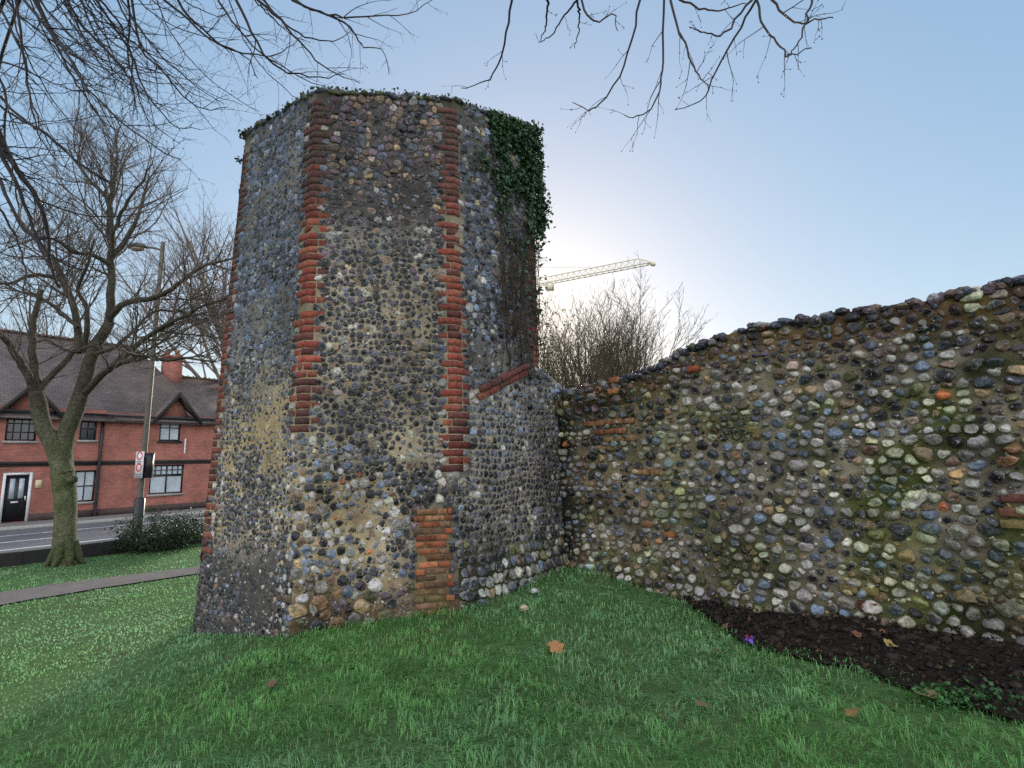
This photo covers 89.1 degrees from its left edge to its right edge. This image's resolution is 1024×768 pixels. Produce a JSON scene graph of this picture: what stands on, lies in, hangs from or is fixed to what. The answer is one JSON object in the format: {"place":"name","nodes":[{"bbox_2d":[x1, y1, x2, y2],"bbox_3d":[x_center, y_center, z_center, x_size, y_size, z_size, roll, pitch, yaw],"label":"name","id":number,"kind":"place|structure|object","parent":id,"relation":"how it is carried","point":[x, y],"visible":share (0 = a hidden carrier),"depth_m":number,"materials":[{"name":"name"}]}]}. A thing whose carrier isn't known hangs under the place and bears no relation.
{"place":"outdoors","nodes":[
{"label":"outdoors","id":0,"kind":"place"},
{"bbox_2d":[0,513,204,552],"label":"road","id":1,"kind":"structure","parent":0,"point":[93,532],"depth_m":19.41,"materials":[{"name":"grey asphalt"}]},
{"bbox_2d":[0,518,198,550],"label":"road markings","id":2,"kind":"object","parent":1,"relation":"on","point":[52,531],"visible":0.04,"depth_m":17.88,"materials":[{"name":"white paint"}]},
{"bbox_2d":[0,511,204,530],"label":"kerb","id":3,"kind":"structure","parent":1,"relation":"on","point":[51,524],"depth_m":23.25,"materials":[{"name":"concrete"}]},
{"bbox_2d":[126,242,165,530],"bbox_3d":[-14.235,-0.047,19.564,1.356,11.235,0.388,1,-9,-17],"label":"lamp post","id":4,"kind":"object","parent":1,"relation":"on","point":[139,503],"visible":0.73,"depth_m":19.53,"materials":[{"name":"metal"}]},
{"bbox_2d":[3,268,156,276],"bbox_3d":[-23.015,-5.886,25.157,20.521,4.924,0.026,-5,-9,26],"label":"overhead cable","id":5,"kind":"object","parent":4,"relation":"attached to","point":[99,276],"visible":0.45,"depth_m":22.09,"materials":[{"name":"black paint"}]},
{"bbox_2d":[134,451,144,477],"bbox_3d":[-13.638,2.958,19.025,0.398,0.973,0.025,-4,-9,19],"label":"zone sign","id":6,"kind":"object","parent":4,"relation":"attached to","point":[139,463],"visible":1,"depth_m":19.01,"materials":[{"name":"white metal"}]},
{"bbox_2d":[142,453,155,477],"bbox_3d":[-13.478,3.014,19.238,0.390,0.908,0.265,1,-9,-17],"label":"signal box","id":7,"kind":"object","parent":4,"relation":"attached to","point":[148,466],"visible":0.86,"depth_m":19.15,"materials":[{"name":"black paint"}]},
{"bbox_2d":[0,508,205,526],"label":"pavement","id":8,"kind":"structure","parent":0,"point":[82,518],"depth_m":24.39,"materials":[{"name":"grey concrete"}]},
{"bbox_2d":[0,328,211,523],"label":"brick house","id":9,"kind":"structure","parent":8,"relation":"on","point":[26,494],"depth_m":25.11,"materials":[{"name":"red brick"}]},
{"bbox_2d":[1,475,29,522],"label":"door","id":10,"kind":"structure","parent":9,"relation":"in","point":[16,486],"depth_m":23.14,"materials":[{"name":"black paint"}]},
{"bbox_2d":[2,406,37,442],"bbox_3d":[-22.177,1.847,23.540,0.220,1.661,1.198,-8,-11,38],"label":"window","id":11,"kind":"structure","parent":9,"relation":"in","point":[17,430],"depth_m":23.50,"materials":[{"name":"grey glass"}]},
{"bbox_2d":[75,470,95,503],"bbox_3d":[-20.579,4.960,25.012,0.220,1.590,0.986,-8,-11,38],"label":"window","id":12,"kind":"structure","parent":9,"relation":"in","point":[86,478],"depth_m":25.12,"materials":[{"name":"grey glass"}]},
{"bbox_2d":[77,421,97,441],"bbox_3d":[-20.670,2.241,25.368,0.220,1.198,0.810,-8,-11,38],"label":"window","id":13,"kind":"structure","parent":9,"relation":"in","point":[87,428],"depth_m":25.40,"materials":[{"name":"grey glass"}]},
{"bbox_2d":[97,349,218,515],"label":"brick house","id":14,"kind":"structure","parent":8,"relation":"on","point":[181,474],"depth_m":27.96,"materials":[{"name":"red brick"}]},
{"bbox_2d":[146,464,183,496],"bbox_3d":[-18.411,5.126,27.711,0.220,1.624,1.734,-8,-11,38],"label":"window","id":15,"kind":"structure","parent":14,"relation":"in","point":[166,479],"depth_m":27.77,"materials":[{"name":"grey glass"}]},
{"bbox_2d":[157,424,181,442],"bbox_3d":[-18.468,2.433,28.103,0.220,1.488,1.148,-8,-11,38],"label":"window","id":16,"kind":"structure","parent":14,"relation":"in","point":[169,433],"depth_m":28.11,"materials":[{"name":"grey glass"}]},
{"bbox_2d":[0,543,1023,767],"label":"lawn","id":17,"kind":"structure","parent":0,"point":[12,701],"depth_m":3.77,"materials":[{"name":"green plant"}]},
{"bbox_2d":[0,566,199,604],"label":"footpath","id":18,"kind":"structure","parent":17,"relation":"on","point":[6,597],"depth_m":9.60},
{"bbox_2d":[0,50,236,567],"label":"bare tree","id":19,"kind":"object","parent":17,"relation":"on","point":[58,446],"visible":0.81,"depth_m":12.48,"materials":[{"name":"brown plant"}]},
{"bbox_2d":[104,501,203,554],"bbox_3d":[-9.252,3.806,13.719,2.251,1.432,2.426,3,-9,-24],"label":"evergreen shrub","id":20,"kind":"object","parent":17,"relation":"on","point":[170,537],"visible":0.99,"depth_m":13.44,"materials":[{"name":"green plant"}]},
{"bbox_2d":[265,679,276,686],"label":"fallen leaf","id":21,"kind":"object","parent":17,"relation":"on","point":[272,682],"visible":1,"depth_m":3.80,"materials":[{"name":"brown plant"}]},
{"bbox_2d":[193,85,567,637],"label":"flint tower","id":22,"kind":"structure","parent":17,"relation":"on","point":[386,440],"depth_m":5.90,"materials":[{"name":"stone"}]},
{"bbox_2d":[234,156,242,163],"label":"plant","id":23,"kind":"object","parent":22,"relation":"attached to","point":[240,160],"depth_m":6.93,"materials":[{"name":"green plant"}]},
{"bbox_2d":[238,129,244,139],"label":"ivy","id":24,"kind":"object","parent":22,"relation":"attached to","point":[243,135],"depth_m":7.00,"materials":[{"name":"green plant"}]},
{"bbox_2d":[460,107,558,378],"bbox_3d":[0.012,-1.960,6.857,0.417,3.761,1.826,-8,-11,39],"label":"ivy","id":25,"kind":"object","parent":22,"relation":"on","point":[535,166],"visible":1,"depth_m":7.01,"materials":[{"name":"green plant"}]},
{"bbox_2d":[0,0,845,325],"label":"overhanging tree","id":26,"kind":"object","parent":17,"relation":"on","point":[6,154],"visible":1,"depth_m":5.16,"materials":[{"name":"brown plant"}]},
{"bbox_2d":[2,562,1023,767],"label":"weeds","id":27,"kind":"object","parent":17,"relation":"on","point":[947,698],"visible":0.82,"depth_m":3.25,"materials":[{"name":"green plant"}]},
{"bbox_2d":[519,604,528,611],"bbox_3d":[0.121,2.260,5.250,0.104,0.076,0.081,-1,-8,0],"label":"loose flint","id":28,"kind":"object","parent":17,"relation":"on","point":[524,607],"visible":0.94,"depth_m":5.22,"materials":[{"name":"beige stone"}]},
{"bbox_2d":[530,588,537,593],"bbox_3d":[0.249,2.305,5.789,0.092,0.065,0.075,-1,-8,0],"label":"loose flint","id":29,"kind":"object","parent":17,"relation":"on","point":[534,590],"visible":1,"depth_m":5.77,"materials":[{"name":"white stone"}]},
{"bbox_2d":[548,640,563,652],"bbox_3d":[0.360,2.148,4.250,0.141,0.066,0.133,-1,-8,0],"label":"fallen leaf","id":30,"kind":"object","parent":17,"relation":"on","point":[554,645],"visible":1,"depth_m":4.24,"materials":[{"name":"orange plant"}]},
{"bbox_2d":[537,252,716,388],"bbox_3d":[2.408,0.149,14.966,6.554,7.170,5.687,-1,-8,0],"label":"multi stemmed tree","id":31,"kind":"object","parent":17,"relation":"on","point":[606,360],"visible":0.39,"depth_m":14.21,"materials":[{"name":"brown plant"}]},
{"bbox_2d":[693,698,708,706],"bbox_3d":[1.171,1.960,3.197,0.099,0.024,0.094,-1,-8,0],"label":"fallen leaf","id":32,"kind":"object","parent":17,"relation":"on","point":[700,703],"visible":1,"depth_m":3.19,"materials":[{"name":"brown plant"}]},
{"bbox_2d":[745,633,753,643],"bbox_3d":[1.921,2.067,4.209,0.074,0.089,0.071,-1,-8,0],"label":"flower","id":33,"kind":"object","parent":17,"relation":"on","point":[750,639],"visible":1,"depth_m":4.20,"materials":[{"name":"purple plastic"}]},
{"bbox_2d":[554,275,1023,644],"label":"flint wall","id":34,"kind":"structure","parent":17,"relation":"on","point":[860,462],"depth_m":5.03,"materials":[{"name":"stone"}]},
{"bbox_2d":[844,707,860,715],"bbox_3d":[1.959,1.878,2.995,0.083,0.054,0.095,-4,-9,17],"label":"fallen leaf","id":35,"kind":"object","parent":17,"relation":"on","point":[851,712],"visible":1,"depth_m":2.99,"materials":[{"name":"brown plant"}]},
{"bbox_2d":[683,595,1023,720],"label":"soil bed","id":36,"kind":"object","parent":17,"relation":"on","point":[982,655],"visible":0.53,"depth_m":3.88,"materials":[{"name":"brown soil"}]},
{"bbox_2d":[851,630,861,637],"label":"fallen leaf","id":37,"kind":"object","parent":36,"relation":"on","point":[855,633],"visible":0.98,"depth_m":4.29,"materials":[{"name":"brown plant"}]},
{"bbox_2d":[883,638,897,646],"bbox_3d":[2.941,2.007,4.029,0.100,0.043,0.107,-1,-8,0],"label":"fallen leaf","id":38,"kind":"object","parent":36,"relation":"on","point":[887,642],"visible":0.93,"depth_m":4.04,"materials":[{"name":"yellow plant"}]},
{"bbox_2d":[913,689,938,697],"bbox_3d":[2.532,1.891,3.178,0.133,0.031,0.151,-1,-8,0],"label":"fallen leaf","id":39,"kind":"object","parent":17,"relation":"on","point":[930,691],"visible":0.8,"depth_m":3.17,"materials":[{"name":"plant"}]},
{"bbox_2d":[0,0,1023,384],"label":"sky","id":40,"kind":"structure","parent":0,"point":[890,172],"materials":[{"name":"blue"}]},
{"label":"ground","id":41,"kind":"structure","parent":0,"visible":0},
{"bbox_2d":[0,263,129,342],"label":"tall bare tree","id":42,"kind":"object","parent":41,"relation":"on","point":[28,315],"visible":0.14,"depth_m":39.11,"materials":[{"name":"brown plant"}]},
{"bbox_2d":[0,531,202,567],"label":"wall","id":43,"kind":"structure","parent":41,"relation":"on","point":[24,557],"depth_m":12.23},
{"bbox_2d":[51,153,238,378],"bbox_3d":[-19.291,-3.862,34.340,20.547,23.365,16.601,-4,-9,19],"label":"distant bare tree","id":44,"kind":"object","parent":41,"relation":"on","point":[188,365],"visible":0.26,"depth_m":32.57,"materials":[{"name":"brown plant"}]},
{"bbox_2d":[536,258,655,291],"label":"tower crane","id":45,"kind":"object","parent":41,"relation":"on","point":[550,284],"visible":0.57,"depth_m":99.64,"materials":[{"name":"paint"}]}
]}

